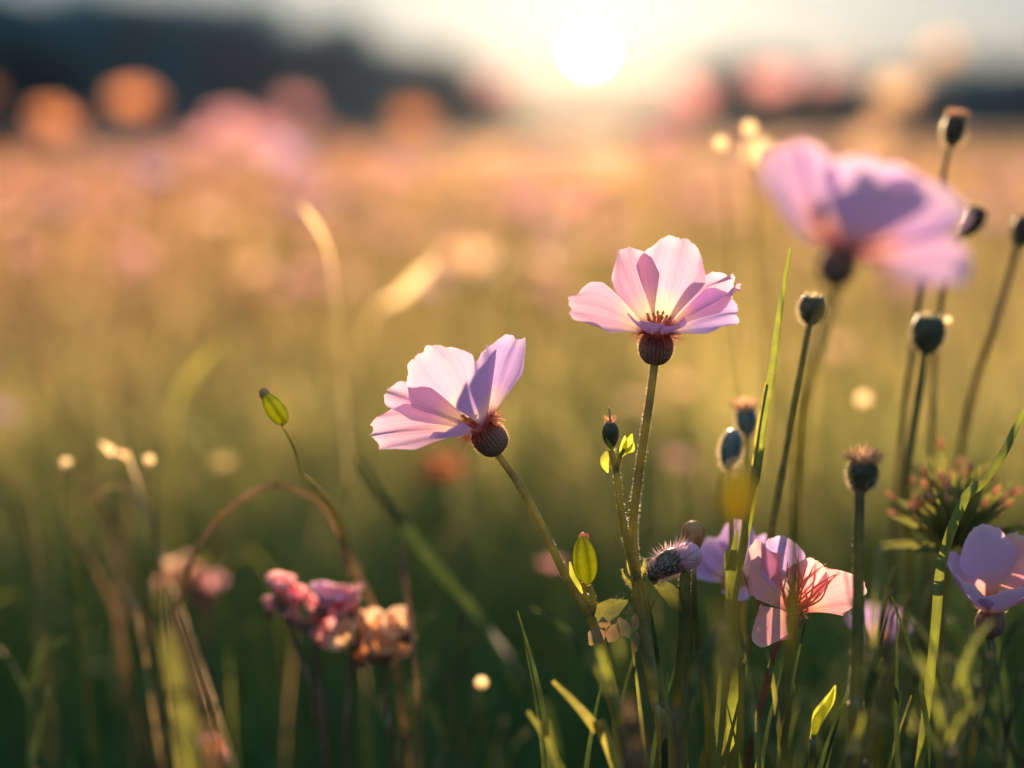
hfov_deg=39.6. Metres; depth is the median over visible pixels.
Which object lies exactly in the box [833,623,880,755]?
leafy stem
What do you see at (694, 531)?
budding stalk
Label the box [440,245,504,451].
flower
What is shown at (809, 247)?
meadow flower
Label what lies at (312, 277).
meadow flower
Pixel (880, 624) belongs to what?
leafy stem
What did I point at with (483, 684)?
husk stalk
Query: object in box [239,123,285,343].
meadow flower
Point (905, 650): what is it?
leafy stem
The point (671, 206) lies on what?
meadow flower
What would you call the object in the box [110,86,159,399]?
meadow flower
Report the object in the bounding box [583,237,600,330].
meadow flower
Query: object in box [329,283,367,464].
meadow flower
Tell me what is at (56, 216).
meadow flower
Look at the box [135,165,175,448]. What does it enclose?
meadow flower
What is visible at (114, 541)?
grass blade
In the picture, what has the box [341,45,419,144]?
tree
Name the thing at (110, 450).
grass blade
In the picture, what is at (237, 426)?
meadow flower
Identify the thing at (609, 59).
sky
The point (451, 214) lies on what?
meadow flower
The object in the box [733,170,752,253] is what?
meadow flower
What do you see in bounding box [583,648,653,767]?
grass blade
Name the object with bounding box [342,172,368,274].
meadow flower
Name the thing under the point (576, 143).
ground
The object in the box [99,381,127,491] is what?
meadow flower
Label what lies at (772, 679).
grass blade
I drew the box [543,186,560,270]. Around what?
meadow flower
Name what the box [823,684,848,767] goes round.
grass blade
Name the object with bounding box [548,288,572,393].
meadow flower
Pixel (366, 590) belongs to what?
grass blade
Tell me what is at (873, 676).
leafy stem
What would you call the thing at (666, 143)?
flower
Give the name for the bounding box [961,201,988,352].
meadow flower
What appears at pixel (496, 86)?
meadow flower
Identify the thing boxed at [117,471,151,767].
grass blade
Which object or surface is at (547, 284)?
meadow flower
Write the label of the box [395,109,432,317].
meadow flower
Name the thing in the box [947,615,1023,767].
leafy stem
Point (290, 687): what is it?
grass blade
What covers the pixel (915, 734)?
leafy stem
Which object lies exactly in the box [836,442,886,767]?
budding stalk
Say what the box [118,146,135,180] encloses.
meadow flower
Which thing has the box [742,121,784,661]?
husk stalk
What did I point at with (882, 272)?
meadow flower
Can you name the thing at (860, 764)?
leafy stem
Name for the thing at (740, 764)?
grass blade
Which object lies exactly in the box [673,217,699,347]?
meadow flower
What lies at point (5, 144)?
meadow flower
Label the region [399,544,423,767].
grass blade
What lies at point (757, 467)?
grass blade
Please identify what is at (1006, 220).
meadow flower
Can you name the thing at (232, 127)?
meadow flower
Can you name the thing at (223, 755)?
flower cluster
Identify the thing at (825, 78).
meadow flower
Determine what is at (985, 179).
meadow flower
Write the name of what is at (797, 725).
grass blade
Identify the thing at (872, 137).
meadow flower
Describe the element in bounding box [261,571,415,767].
flower cluster
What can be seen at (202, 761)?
leafy stem
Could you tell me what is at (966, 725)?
leafy stem
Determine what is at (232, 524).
grass blade
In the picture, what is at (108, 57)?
tree
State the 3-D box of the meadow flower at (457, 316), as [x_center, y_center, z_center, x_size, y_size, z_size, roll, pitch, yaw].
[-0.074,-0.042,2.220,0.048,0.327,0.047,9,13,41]
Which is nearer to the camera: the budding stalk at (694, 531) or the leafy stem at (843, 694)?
the budding stalk at (694, 531)
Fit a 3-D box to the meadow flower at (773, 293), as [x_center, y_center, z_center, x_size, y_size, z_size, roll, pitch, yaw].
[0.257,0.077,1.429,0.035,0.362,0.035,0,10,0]
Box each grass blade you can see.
[0,476,54,767]
[0,593,52,767]
[1,275,162,668]
[26,620,59,767]
[37,469,134,767]
[54,495,140,767]
[67,522,150,767]
[77,550,113,767]
[89,484,180,767]
[100,442,231,767]
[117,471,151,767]
[121,601,167,767]
[124,583,159,761]
[156,593,198,767]
[156,618,195,767]
[159,482,349,767]
[168,544,236,767]
[172,343,223,662]
[172,613,220,767]
[189,559,249,700]
[203,519,253,767]
[221,550,294,767]
[243,623,273,767]
[284,591,314,767]
[295,258,436,722]
[301,204,368,761]
[345,533,412,767]
[356,457,563,767]
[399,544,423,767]
[517,611,553,767]
[524,642,546,767]
[526,710,564,767]
[552,680,621,767]
[577,680,584,767]
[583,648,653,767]
[584,660,607,767]
[613,599,654,741]
[624,695,650,767]
[628,619,642,717]
[642,573,667,767]
[650,664,675,764]
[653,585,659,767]
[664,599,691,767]
[680,660,687,767]
[699,612,719,666]
[713,598,721,651]
[717,248,791,685]
[721,635,750,767]
[724,548,738,767]
[724,577,761,767]
[739,753,741,767]
[741,382,765,528]
[742,572,780,750]
[761,666,782,767]
[791,700,807,744]
[794,623,805,681]
[817,690,848,767]
[820,652,846,740]
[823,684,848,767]
[887,695,911,767]
[891,596,935,767]
[894,608,900,767]
[915,407,1023,767]
[925,655,955,767]
[953,601,971,765]
[960,629,995,767]
[994,637,1012,767]
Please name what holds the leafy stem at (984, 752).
on the ground at (576, 143)
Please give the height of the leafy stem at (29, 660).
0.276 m
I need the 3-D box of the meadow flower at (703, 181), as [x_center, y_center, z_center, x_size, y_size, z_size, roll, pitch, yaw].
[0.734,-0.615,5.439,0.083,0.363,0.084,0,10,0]
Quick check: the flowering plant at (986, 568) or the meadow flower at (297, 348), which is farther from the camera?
the meadow flower at (297, 348)
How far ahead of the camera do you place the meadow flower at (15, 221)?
1.35 m
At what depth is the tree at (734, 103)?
133.03 m
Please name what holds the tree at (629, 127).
on the ground at (576, 143)
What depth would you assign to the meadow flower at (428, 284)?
1.76 m
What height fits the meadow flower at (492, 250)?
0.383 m
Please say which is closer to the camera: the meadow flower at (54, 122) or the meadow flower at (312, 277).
the meadow flower at (312, 277)
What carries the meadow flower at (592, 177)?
on the ground at (576, 143)
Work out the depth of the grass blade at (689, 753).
0.71 m
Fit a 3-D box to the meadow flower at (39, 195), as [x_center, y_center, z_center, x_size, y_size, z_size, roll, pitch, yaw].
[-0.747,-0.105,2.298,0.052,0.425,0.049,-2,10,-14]
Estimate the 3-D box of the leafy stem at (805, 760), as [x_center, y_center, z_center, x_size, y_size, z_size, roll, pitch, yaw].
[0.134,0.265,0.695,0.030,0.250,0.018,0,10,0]
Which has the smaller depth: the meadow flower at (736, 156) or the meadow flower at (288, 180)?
the meadow flower at (288, 180)
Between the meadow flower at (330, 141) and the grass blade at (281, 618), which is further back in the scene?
the meadow flower at (330, 141)
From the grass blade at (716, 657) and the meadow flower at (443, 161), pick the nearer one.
the grass blade at (716, 657)
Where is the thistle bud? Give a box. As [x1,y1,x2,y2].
[643,531,702,749]
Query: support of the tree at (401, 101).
on the ground at (576, 143)
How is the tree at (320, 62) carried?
on the ground at (576, 143)
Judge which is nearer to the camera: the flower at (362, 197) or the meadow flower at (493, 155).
the flower at (362, 197)
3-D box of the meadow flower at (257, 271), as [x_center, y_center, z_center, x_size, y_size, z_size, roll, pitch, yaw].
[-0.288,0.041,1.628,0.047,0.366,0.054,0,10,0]
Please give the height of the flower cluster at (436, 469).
0.310 m
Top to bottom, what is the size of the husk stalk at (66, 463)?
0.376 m
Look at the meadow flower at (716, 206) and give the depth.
3.91 m
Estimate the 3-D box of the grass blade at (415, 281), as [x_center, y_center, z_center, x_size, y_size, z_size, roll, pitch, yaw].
[-0.099,0.136,0.900,0.111,0.434,0.017,4,11,22]
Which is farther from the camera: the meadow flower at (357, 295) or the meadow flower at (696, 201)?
the meadow flower at (696, 201)
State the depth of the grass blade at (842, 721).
0.65 m
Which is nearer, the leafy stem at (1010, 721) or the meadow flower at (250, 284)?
the leafy stem at (1010, 721)
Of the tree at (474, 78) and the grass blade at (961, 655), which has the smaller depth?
the grass blade at (961, 655)
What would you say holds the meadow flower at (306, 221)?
on the ground at (576, 143)
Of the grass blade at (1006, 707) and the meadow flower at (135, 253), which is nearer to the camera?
the grass blade at (1006, 707)
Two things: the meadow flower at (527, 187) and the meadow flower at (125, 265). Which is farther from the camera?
the meadow flower at (527, 187)
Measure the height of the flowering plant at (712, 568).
0.372 m
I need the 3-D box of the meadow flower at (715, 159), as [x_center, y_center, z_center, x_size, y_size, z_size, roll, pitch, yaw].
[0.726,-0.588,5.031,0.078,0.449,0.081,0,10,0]
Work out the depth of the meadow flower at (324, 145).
12.85 m
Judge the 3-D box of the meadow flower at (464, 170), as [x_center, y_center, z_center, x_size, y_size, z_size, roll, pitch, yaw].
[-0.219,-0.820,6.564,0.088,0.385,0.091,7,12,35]
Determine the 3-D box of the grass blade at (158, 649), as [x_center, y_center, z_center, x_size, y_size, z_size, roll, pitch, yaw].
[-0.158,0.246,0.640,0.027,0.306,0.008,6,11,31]
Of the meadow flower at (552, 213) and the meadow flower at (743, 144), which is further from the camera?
the meadow flower at (743, 144)
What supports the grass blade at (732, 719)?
on the ground at (576, 143)
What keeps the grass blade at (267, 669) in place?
on the ground at (576, 143)
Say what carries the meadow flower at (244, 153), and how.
on the ground at (576, 143)
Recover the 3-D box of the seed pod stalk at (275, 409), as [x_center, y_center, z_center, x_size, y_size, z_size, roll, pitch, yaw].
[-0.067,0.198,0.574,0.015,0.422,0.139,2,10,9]
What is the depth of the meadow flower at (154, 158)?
9.75 m
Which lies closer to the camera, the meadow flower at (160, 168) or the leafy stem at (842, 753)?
the leafy stem at (842, 753)
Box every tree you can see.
[0,0,91,146]
[11,0,116,145]
[44,0,206,146]
[140,0,222,143]
[164,0,297,145]
[241,14,336,144]
[265,6,385,144]
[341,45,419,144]
[365,35,414,143]
[395,42,449,141]
[400,44,476,143]
[438,62,494,143]
[469,88,523,143]
[490,108,529,143]
[599,115,640,139]
[634,106,671,139]
[659,99,687,131]
[669,60,723,141]
[701,47,769,143]
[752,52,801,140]
[763,64,836,142]
[792,66,879,143]
[843,64,906,141]
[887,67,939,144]
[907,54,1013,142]
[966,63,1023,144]
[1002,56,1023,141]
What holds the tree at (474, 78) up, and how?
on the ground at (576, 143)
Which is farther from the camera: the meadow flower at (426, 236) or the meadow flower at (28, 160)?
the meadow flower at (28, 160)
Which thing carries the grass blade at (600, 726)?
on the ground at (576, 143)
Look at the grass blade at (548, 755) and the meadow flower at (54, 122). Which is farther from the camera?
the meadow flower at (54, 122)
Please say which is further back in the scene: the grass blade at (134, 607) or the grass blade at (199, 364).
the grass blade at (199, 364)
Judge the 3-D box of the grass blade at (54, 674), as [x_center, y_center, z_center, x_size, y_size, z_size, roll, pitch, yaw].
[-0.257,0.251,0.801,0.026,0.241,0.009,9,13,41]
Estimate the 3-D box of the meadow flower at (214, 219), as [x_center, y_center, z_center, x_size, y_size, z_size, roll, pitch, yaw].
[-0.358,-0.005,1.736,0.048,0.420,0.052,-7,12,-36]
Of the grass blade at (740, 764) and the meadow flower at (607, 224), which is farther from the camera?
the meadow flower at (607, 224)
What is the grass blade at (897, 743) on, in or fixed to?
on the ground at (576, 143)
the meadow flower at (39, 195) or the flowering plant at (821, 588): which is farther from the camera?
the meadow flower at (39, 195)
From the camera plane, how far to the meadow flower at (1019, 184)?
3.69 m
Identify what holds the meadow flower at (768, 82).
on the ground at (576, 143)
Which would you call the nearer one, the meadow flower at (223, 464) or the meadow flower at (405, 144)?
the meadow flower at (223, 464)
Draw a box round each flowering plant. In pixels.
[370,334,639,761]
[568,235,742,767]
[697,522,765,752]
[743,536,866,767]
[759,140,973,767]
[848,604,910,724]
[947,524,1023,767]
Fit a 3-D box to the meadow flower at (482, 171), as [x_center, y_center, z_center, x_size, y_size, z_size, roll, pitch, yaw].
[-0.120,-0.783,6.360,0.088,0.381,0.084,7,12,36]
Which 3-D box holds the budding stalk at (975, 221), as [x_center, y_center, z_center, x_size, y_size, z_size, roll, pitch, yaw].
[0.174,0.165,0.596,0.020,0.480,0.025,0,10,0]
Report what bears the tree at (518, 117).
on the ground at (576, 143)
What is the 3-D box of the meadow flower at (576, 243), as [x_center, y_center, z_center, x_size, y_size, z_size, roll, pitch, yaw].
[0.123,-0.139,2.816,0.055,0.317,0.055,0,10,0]
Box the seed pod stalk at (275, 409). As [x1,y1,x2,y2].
[259,388,366,767]
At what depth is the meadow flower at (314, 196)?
2.74 m
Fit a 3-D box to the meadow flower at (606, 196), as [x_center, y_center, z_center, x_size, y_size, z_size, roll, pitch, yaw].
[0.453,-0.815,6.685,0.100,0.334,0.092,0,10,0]
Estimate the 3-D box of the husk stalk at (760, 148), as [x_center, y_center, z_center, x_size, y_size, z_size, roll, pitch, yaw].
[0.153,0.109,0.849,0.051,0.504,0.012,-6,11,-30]
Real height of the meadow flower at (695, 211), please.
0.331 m
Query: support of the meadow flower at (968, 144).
on the ground at (576, 143)
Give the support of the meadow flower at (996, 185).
on the ground at (576, 143)
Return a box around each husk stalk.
[60,458,94,767]
[144,455,176,767]
[474,676,489,767]
[714,136,757,708]
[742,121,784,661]
[745,138,782,535]
[856,392,885,767]
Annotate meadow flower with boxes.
[0,141,12,172]
[0,181,18,353]
[0,194,20,390]
[0,211,31,465]
[0,406,54,612]
[8,243,44,444]
[15,154,39,241]
[16,190,37,244]
[25,187,59,411]
[32,106,81,415]
[33,147,47,174]
[33,203,81,500]
[35,155,45,186]
[47,146,61,182]
[49,149,66,192]
[54,294,84,472]
[61,202,91,324]
[72,154,89,201]
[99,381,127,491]
[107,203,136,321]
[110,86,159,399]
[110,138,124,174]
[116,259,149,444]
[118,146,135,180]
[120,243,156,455]
[129,275,162,399]
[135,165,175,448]
[135,178,150,238]
[136,173,145,218]
[146,154,161,198]
[149,162,170,242]
[155,167,167,253]
[172,142,185,197]
[176,141,183,185]
[181,133,223,343]
[193,208,235,427]
[206,110,259,401]
[210,456,241,764]
[215,186,229,250]
[226,420,251,657]
[234,261,276,486]
[235,147,254,235]
[235,158,252,189]
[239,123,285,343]
[239,276,278,394]
[250,151,260,211]
[257,170,278,248]
[259,140,311,390]
[261,198,286,276]
[271,160,292,237]
[272,279,311,450]
[274,176,296,254]
[279,97,313,268]
[280,340,318,508]
[288,192,320,404]
[289,181,307,260]
[293,192,321,316]
[293,212,322,358]
[295,268,326,438]
[299,162,320,264]
[302,281,335,411]
[309,154,326,195]
[309,236,339,375]
[311,142,320,175]
[317,141,331,180]
[317,196,337,281]
[321,139,335,176]
[326,186,358,383]
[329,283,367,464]
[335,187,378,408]
[338,274,368,422]
[341,274,376,433]
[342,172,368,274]
[359,145,372,170]
[362,186,386,299]
[364,150,378,175]
[367,186,389,258]
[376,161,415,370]
[383,226,411,352]
[385,183,395,217]
[386,197,411,297]
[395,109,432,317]
[400,141,414,181]
[411,143,419,166]
[411,230,440,344]
[414,168,429,226]
[421,275,447,344]
[433,156,453,240]
[435,203,469,339]
[438,174,461,276]
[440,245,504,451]
[453,232,479,246]
[454,164,474,218]
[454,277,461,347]
[463,245,503,467]
[473,209,502,345]
[475,166,493,233]
[476,144,511,333]
[479,73,514,301]
[483,183,513,317]
[489,182,514,278]
[500,199,528,331]
[508,224,534,325]
[510,190,547,412]
[516,182,538,224]
[528,201,549,323]
[529,277,562,420]
[535,207,564,381]
[539,233,571,414]
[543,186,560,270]
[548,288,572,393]
[566,235,587,357]
[574,170,591,234]
[576,201,603,341]
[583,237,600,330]
[586,172,603,281]
[592,161,629,357]
[596,217,621,291]
[598,233,625,356]
[604,179,618,217]
[604,241,630,337]
[605,228,633,352]
[622,194,645,247]
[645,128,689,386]
[659,200,682,236]
[662,451,693,543]
[667,83,713,359]
[667,378,697,508]
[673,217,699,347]
[675,181,695,237]
[679,194,707,352]
[693,176,715,245]
[693,206,702,244]
[698,191,726,332]
[701,168,714,246]
[701,199,724,273]
[706,166,727,255]
[707,153,729,241]
[710,210,749,426]
[726,189,750,254]
[729,151,744,188]
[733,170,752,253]
[737,141,748,169]
[746,66,796,350]
[755,282,790,388]
[794,241,821,387]
[803,65,843,292]
[813,257,815,292]
[817,248,821,293]
[823,338,853,477]
[843,266,873,417]
[851,124,893,390]
[866,265,887,353]
[870,79,920,383]
[871,270,873,344]
[884,274,918,453]
[884,292,895,398]
[920,39,957,305]
[923,285,930,395]
[937,163,958,232]
[953,145,962,170]
[960,140,975,187]
[960,166,1008,430]
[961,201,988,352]
[976,183,999,244]
[977,178,997,267]
[977,208,999,414]
[992,169,1018,275]
[997,214,1016,342]
[1013,180,1023,286]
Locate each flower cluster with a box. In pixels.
[154,552,228,767]
[195,735,227,763]
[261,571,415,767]
[420,451,476,710]
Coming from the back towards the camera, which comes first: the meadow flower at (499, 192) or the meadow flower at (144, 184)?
the meadow flower at (144, 184)
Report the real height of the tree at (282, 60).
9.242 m
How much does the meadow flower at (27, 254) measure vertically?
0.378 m
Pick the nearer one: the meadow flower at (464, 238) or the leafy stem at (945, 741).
the leafy stem at (945, 741)
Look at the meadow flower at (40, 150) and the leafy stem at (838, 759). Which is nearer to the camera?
the leafy stem at (838, 759)
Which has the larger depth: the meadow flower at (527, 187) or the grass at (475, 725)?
the meadow flower at (527, 187)
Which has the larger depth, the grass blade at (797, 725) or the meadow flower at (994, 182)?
the meadow flower at (994, 182)
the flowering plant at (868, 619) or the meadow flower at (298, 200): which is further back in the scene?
the meadow flower at (298, 200)
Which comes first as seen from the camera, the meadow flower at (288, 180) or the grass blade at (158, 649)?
the grass blade at (158, 649)
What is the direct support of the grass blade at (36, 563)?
on the ground at (576, 143)
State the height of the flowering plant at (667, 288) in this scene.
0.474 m
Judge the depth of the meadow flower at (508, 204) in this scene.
2.37 m
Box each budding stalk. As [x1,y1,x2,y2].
[681,520,712,767]
[698,291,826,767]
[710,466,754,767]
[716,429,745,767]
[725,395,760,757]
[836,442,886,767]
[871,311,951,767]
[879,108,970,704]
[912,204,986,767]
[954,208,1023,470]
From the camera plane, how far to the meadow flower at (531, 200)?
1.81 m
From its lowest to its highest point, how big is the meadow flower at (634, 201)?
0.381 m
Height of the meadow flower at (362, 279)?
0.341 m
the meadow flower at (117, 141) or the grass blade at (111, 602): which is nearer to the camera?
the grass blade at (111, 602)
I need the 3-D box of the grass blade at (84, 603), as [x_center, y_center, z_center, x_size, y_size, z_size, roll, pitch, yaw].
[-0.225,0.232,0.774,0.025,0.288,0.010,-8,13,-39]
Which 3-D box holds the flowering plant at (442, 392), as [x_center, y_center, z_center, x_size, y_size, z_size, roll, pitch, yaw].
[0.005,0.204,0.488,0.101,0.441,0.035,0,10,0]
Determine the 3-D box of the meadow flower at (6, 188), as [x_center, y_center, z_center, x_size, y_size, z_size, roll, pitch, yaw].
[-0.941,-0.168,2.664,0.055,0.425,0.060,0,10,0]
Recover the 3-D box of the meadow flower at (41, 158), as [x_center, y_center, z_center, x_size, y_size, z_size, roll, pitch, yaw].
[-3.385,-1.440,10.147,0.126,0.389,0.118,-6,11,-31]
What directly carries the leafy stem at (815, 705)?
on the ground at (576, 143)
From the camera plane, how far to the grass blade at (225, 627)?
0.62 m
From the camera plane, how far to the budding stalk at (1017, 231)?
0.56 m
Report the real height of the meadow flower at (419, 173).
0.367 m
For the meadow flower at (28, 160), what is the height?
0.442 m
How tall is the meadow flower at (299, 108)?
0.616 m
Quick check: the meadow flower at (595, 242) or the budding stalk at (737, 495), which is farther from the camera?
the meadow flower at (595, 242)
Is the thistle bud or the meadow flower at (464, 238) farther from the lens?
the meadow flower at (464, 238)
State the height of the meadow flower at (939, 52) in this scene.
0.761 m
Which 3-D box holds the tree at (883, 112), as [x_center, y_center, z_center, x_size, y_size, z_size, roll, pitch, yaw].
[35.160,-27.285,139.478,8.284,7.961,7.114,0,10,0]
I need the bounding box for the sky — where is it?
[40,0,1023,139]
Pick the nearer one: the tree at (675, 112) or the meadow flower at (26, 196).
the meadow flower at (26, 196)
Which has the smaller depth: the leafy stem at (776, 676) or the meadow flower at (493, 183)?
the leafy stem at (776, 676)
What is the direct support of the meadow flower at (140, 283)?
on the ground at (576, 143)
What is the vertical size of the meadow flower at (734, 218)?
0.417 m
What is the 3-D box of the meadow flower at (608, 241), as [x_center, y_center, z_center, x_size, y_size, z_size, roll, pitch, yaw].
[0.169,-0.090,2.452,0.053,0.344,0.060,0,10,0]
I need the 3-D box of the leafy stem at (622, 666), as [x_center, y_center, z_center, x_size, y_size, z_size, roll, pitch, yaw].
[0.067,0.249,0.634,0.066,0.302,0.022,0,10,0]
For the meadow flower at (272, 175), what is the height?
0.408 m
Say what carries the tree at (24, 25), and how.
on the ground at (576, 143)
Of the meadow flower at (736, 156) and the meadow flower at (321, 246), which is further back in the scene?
the meadow flower at (736, 156)
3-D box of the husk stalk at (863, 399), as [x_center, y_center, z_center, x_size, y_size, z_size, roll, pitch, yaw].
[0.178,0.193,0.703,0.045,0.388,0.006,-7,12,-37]
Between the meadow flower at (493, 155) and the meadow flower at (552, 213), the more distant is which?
the meadow flower at (493, 155)
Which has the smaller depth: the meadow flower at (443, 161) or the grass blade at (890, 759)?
the grass blade at (890, 759)
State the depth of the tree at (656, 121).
148.63 m
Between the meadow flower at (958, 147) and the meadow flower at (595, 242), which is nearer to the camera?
the meadow flower at (595, 242)
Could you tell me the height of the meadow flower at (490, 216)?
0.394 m
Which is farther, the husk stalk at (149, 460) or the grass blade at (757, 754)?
the husk stalk at (149, 460)
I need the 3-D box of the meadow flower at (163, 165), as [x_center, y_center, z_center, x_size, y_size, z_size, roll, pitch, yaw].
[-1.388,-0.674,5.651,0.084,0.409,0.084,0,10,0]
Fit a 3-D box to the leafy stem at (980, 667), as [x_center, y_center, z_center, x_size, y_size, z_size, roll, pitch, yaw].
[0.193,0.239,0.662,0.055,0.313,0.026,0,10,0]
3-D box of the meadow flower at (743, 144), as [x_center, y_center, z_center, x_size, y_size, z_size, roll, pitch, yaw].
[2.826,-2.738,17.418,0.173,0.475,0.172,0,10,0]
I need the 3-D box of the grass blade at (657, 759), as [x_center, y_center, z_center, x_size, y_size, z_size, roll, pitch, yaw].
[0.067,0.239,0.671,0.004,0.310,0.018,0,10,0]
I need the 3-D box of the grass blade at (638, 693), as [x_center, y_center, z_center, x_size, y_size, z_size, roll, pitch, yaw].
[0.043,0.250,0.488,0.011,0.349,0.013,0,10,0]
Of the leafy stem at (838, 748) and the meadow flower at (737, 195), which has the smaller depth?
the leafy stem at (838, 748)
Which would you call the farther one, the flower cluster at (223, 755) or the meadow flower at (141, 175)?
the meadow flower at (141, 175)
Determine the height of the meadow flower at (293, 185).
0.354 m
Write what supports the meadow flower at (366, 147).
on the ground at (576, 143)
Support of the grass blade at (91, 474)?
on the ground at (576, 143)
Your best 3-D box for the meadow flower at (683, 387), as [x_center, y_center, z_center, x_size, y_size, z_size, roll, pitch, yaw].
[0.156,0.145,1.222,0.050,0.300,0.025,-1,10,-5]
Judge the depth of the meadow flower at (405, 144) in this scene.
14.58 m
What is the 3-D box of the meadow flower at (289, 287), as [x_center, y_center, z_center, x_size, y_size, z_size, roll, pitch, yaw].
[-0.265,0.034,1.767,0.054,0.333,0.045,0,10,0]
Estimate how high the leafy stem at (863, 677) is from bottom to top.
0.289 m
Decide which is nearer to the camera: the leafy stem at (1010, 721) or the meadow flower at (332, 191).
the leafy stem at (1010, 721)
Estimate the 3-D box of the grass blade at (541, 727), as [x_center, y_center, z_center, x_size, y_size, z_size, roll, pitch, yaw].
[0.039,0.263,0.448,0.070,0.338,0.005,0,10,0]
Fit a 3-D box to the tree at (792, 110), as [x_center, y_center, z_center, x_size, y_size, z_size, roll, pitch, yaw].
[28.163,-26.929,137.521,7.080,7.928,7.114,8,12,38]
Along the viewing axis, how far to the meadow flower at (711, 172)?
5.03 m
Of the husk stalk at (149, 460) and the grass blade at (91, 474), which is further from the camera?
the grass blade at (91, 474)
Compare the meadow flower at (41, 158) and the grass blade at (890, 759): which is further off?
the meadow flower at (41, 158)
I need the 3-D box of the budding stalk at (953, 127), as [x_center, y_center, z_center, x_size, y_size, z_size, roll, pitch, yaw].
[0.163,0.148,0.588,0.028,0.516,0.023,0,10,0]
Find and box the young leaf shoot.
[808,685,835,767]
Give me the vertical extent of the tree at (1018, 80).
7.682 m
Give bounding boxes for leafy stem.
[0,623,91,767]
[0,630,69,767]
[188,663,241,767]
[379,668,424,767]
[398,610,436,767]
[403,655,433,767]
[418,609,480,767]
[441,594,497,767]
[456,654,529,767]
[530,607,627,767]
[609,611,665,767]
[610,617,722,767]
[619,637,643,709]
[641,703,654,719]
[712,624,808,767]
[753,662,810,767]
[762,679,821,767]
[793,652,868,767]
[802,661,848,767]
[823,674,865,756]
[825,679,867,755]
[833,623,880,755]
[833,681,890,767]
[835,631,904,767]
[838,684,848,761]
[842,545,907,767]
[845,642,900,757]
[849,566,894,767]
[859,697,900,767]
[892,619,992,767]
[892,665,934,767]
[893,657,951,767]
[902,632,915,704]
[905,611,978,767]
[933,672,984,758]
[944,652,1023,767]
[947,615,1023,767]
[947,616,980,744]
[949,591,1001,730]
[967,690,1023,759]
[975,644,1014,767]
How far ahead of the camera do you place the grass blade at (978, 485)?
0.46 m
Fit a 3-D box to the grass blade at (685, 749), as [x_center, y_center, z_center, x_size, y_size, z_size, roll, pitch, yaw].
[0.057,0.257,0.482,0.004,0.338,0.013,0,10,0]
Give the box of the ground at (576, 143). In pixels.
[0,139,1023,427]
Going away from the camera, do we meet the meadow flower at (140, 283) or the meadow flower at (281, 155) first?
the meadow flower at (140, 283)
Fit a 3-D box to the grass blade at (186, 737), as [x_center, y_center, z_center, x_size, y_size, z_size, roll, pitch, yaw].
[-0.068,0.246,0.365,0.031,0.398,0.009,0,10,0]
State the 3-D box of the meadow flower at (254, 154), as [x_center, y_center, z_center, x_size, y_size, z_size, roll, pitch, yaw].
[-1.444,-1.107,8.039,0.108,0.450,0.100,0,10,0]
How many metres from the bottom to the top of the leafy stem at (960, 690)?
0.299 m
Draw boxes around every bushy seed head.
[880,460,1023,767]
[903,438,1023,767]

